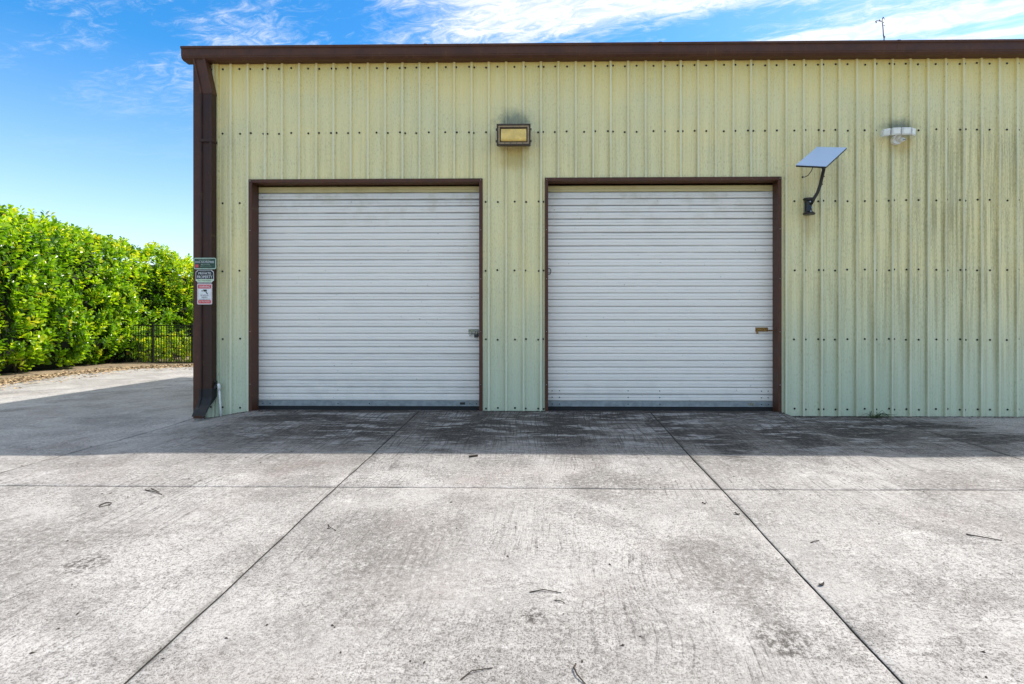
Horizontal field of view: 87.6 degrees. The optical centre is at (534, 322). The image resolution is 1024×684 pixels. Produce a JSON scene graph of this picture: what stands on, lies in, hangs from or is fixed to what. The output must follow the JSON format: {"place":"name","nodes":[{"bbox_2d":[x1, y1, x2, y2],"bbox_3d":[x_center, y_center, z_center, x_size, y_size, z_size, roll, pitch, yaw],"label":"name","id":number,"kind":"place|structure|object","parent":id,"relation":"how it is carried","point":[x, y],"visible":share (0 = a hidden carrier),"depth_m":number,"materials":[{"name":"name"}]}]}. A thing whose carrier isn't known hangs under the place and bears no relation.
{"place":"outdoors","nodes":[
{"label":"outdoors","id":0,"kind":"place"},
{"bbox_2d":[0,356,192,383],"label":"planting bed","id":1,"kind":"object","parent":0,"point":[100,366],"visible":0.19,"depth_m":14.49,"materials":[{"name":"soil"}]},
{"bbox_2d":[0,204,192,374],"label":"hedge","id":2,"kind":"object","parent":1,"relation":"on","point":[64,301],"visible":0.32,"depth_m":14.31,"materials":[{"name":"green plant"}]},
{"bbox_2d":[0,364,192,388],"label":"leaf litter","id":3,"kind":"object","parent":1,"relation":"on","point":[66,374],"visible":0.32,"depth_m":12.98,"materials":[{"name":"brown plant"}]},
{"bbox_2d":[0,367,1023,683],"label":"pavement","id":4,"kind":"structure","parent":0,"point":[200,557],"depth_m":3.26,"materials":[{"name":"concrete"}]},
{"bbox_2d":[113,324,192,362],"bbox_3d":[-10.080,0.690,16.195,7.876,1.290,0.052,0,0,1],"label":"metal fence","id":5,"kind":"object","parent":4,"relation":"on","point":[152,335],"visible":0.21,"depth_m":16.21,"materials":[{"name":"black metal"}]},
{"bbox_2d":[135,337,173,361],"bbox_3d":[-11.967,0.869,16.744,1.197,0.846,0.858,0,0,1],"label":"shrub","id":6,"kind":"object","parent":4,"relation":"on","point":[150,350],"visible":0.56,"depth_m":16.61,"materials":[{"name":"green plant"}]},
{"bbox_2d":[160,330,190,361],"bbox_3d":[-11.221,0.763,16.815,0.894,1.054,0.924,0,0,43],"label":"shrub","id":7,"kind":"object","parent":4,"relation":"on","point":[169,349],"visible":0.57,"depth_m":16.75,"materials":[{"name":"green plant"}]},
{"bbox_2d":[178,338,190,361],"bbox_3d":[-10.568,0.838,16.767,1.073,0.903,0.776,0,0,1],"label":"shrub","id":8,"kind":"object","parent":4,"relation":"on","point":[187,350],"visible":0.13,"depth_m":16.55,"materials":[{"name":"green plant"}]},
{"bbox_2d":[213,381,221,415],"bbox_3d":[-4.194,1.046,7.074,0.103,0.541,0.064,0,0,-18],"label":"standpipe","id":9,"kind":"object","parent":4,"relation":"on","point":[218,385],"visible":0.94,"depth_m":7.07,"materials":[{"name":"white plastic"}]},
{"bbox_2d":[460,667,492,679],"bbox_3d":[-0.235,1.408,2.148,0.140,0.013,0.022,0,0,-29],"label":"twig","id":10,"kind":"object","parent":4,"relation":"on","point":[474,670],"visible":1,"depth_m":2.15,"materials":[{"name":"grey wood"}]},
{"bbox_2d":[21,410,1012,677],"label":"dirt crumbs","id":11,"kind":"object","parent":4,"relation":"on","point":[601,468],"visible":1,"depth_m":6.88,"materials":[{"name":"brown soil"}]},
{"bbox_2d":[530,589,561,592],"bbox_3d":[0.057,1.378,2.735,0.164,0.012,0.023,0,0,1],"label":"twig","id":12,"kind":"object","parent":4,"relation":"on","point":[544,589],"visible":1,"depth_m":2.73,"materials":[{"name":"grey wood"}]},
{"bbox_2d":[573,663,585,683],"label":"twig","id":13,"kind":"object","parent":4,"relation":"on","point":[575,664],"visible":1,"depth_m":2.13,"materials":[{"name":"grey wood"}]},
{"bbox_2d":[180,39,1023,418],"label":"metal building","id":14,"kind":"structure","parent":4,"relation":"on","point":[386,227],"depth_m":7.09,"materials":[{"name":"green paint"}]},
{"bbox_2d":[197,284,211,303],"bbox_3d":[-4.332,-0.372,7.005,0.196,0.274,0.008,0,0,1],"label":"sign","id":15,"kind":"object","parent":14,"relation":"attached to","point":[204,293],"visible":1,"depth_m":7.00,"materials":[{"name":"white metal"}]},
{"bbox_2d":[194,258,215,268],"bbox_3d":[-4.329,-0.772,7.005,0.296,0.150,0.008,0,0,1],"label":"sign","id":16,"kind":"object","parent":14,"relation":"attached to","point":[204,263],"visible":1,"depth_m":7.00,"materials":[{"name":"green metal"}]},
{"bbox_2d":[196,270,213,282],"bbox_3d":[-4.330,-0.605,7.005,0.240,0.165,0.006,0,0,1],"label":"sign","id":17,"kind":"object","parent":14,"relation":"attached to","point":[204,276],"visible":1,"depth_m":7.00,"materials":[{"name":"white metal"}]},
{"bbox_2d":[259,186,478,409],"bbox_3d":[-2.235,-0.331,7.267,3.120,3.052,0.049,0,0,1],"label":"roller door","id":18,"kind":"structure","parent":14,"relation":"in","point":[366,292],"depth_m":7.28,"materials":[{"name":"paint"}]},
{"bbox_2d":[496,124,531,146],"bbox_3d":[-0.268,-2.424,6.974,0.464,0.278,0.184,0,0,1],"label":"wall lamp","id":19,"kind":"object","parent":14,"relation":"attached to","point":[513,135],"visible":1,"depth_m":6.89,"materials":[{"name":"brown metal"}]},
{"bbox_2d":[548,185,772,410],"bbox_3d":[1.696,-0.331,7.204,3.090,3.052,0.048,0,0,1],"label":"roller door","id":20,"kind":"structure","parent":14,"relation":"in","point":[670,321],"depth_m":7.21,"materials":[{"name":"paint"}]},
{"bbox_2d":[796,147,846,215],"bbox_3d":[3.487,-1.822,6.647,0.622,0.845,0.526,0,0,-34],"label":"satellite antenna","id":21,"kind":"object","parent":14,"relation":"attached to","point":[823,158],"visible":1,"depth_m":6.60,"materials":[{"name":"white metal"}]},
{"bbox_2d":[875,17,884,39],"bbox_3d":[4.507,-3.798,6.948,0.132,0.369,0.034,0,0,1],"label":"antenna","id":22,"kind":"object","parent":14,"relation":"on","point":[882,27],"visible":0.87,"depth_m":6.95,"materials":[{"name":"grey metal"}]},
{"bbox_2d":[880,127,915,144],"bbox_3d":[4.700,-2.402,6.891,0.405,0.174,0.192,0,0,1],"label":"security light","id":23,"kind":"object","parent":14,"relation":"attached to","point":[898,133],"visible":1,"depth_m":6.84,"materials":[{"name":"white plastic"}]},
{"bbox_2d":[859,410,891,418],"bbox_3d":[4.410,1.184,6.850,0.436,0.112,0.184,0,0,1],"label":"wall weed","id":24,"kind":"object","parent":4,"relation":"on","point":[877,415],"depth_m":6.87,"materials":[{"name":"green plant"}]},
{"bbox_2d":[966,534,1001,540],"bbox_3d":[2.813,1.345,3.337,0.175,0.014,0.025,0,0,31],"label":"twig","id":25,"kind":"object","parent":4,"relation":"on","point":[982,537],"visible":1,"depth_m":3.33,"materials":[{"name":"grey wood"}]},
{"bbox_2d":[0,0,1023,275],"label":"sky","id":26,"kind":"structure","parent":0,"point":[96,96],"materials":[{"name":"blue"}]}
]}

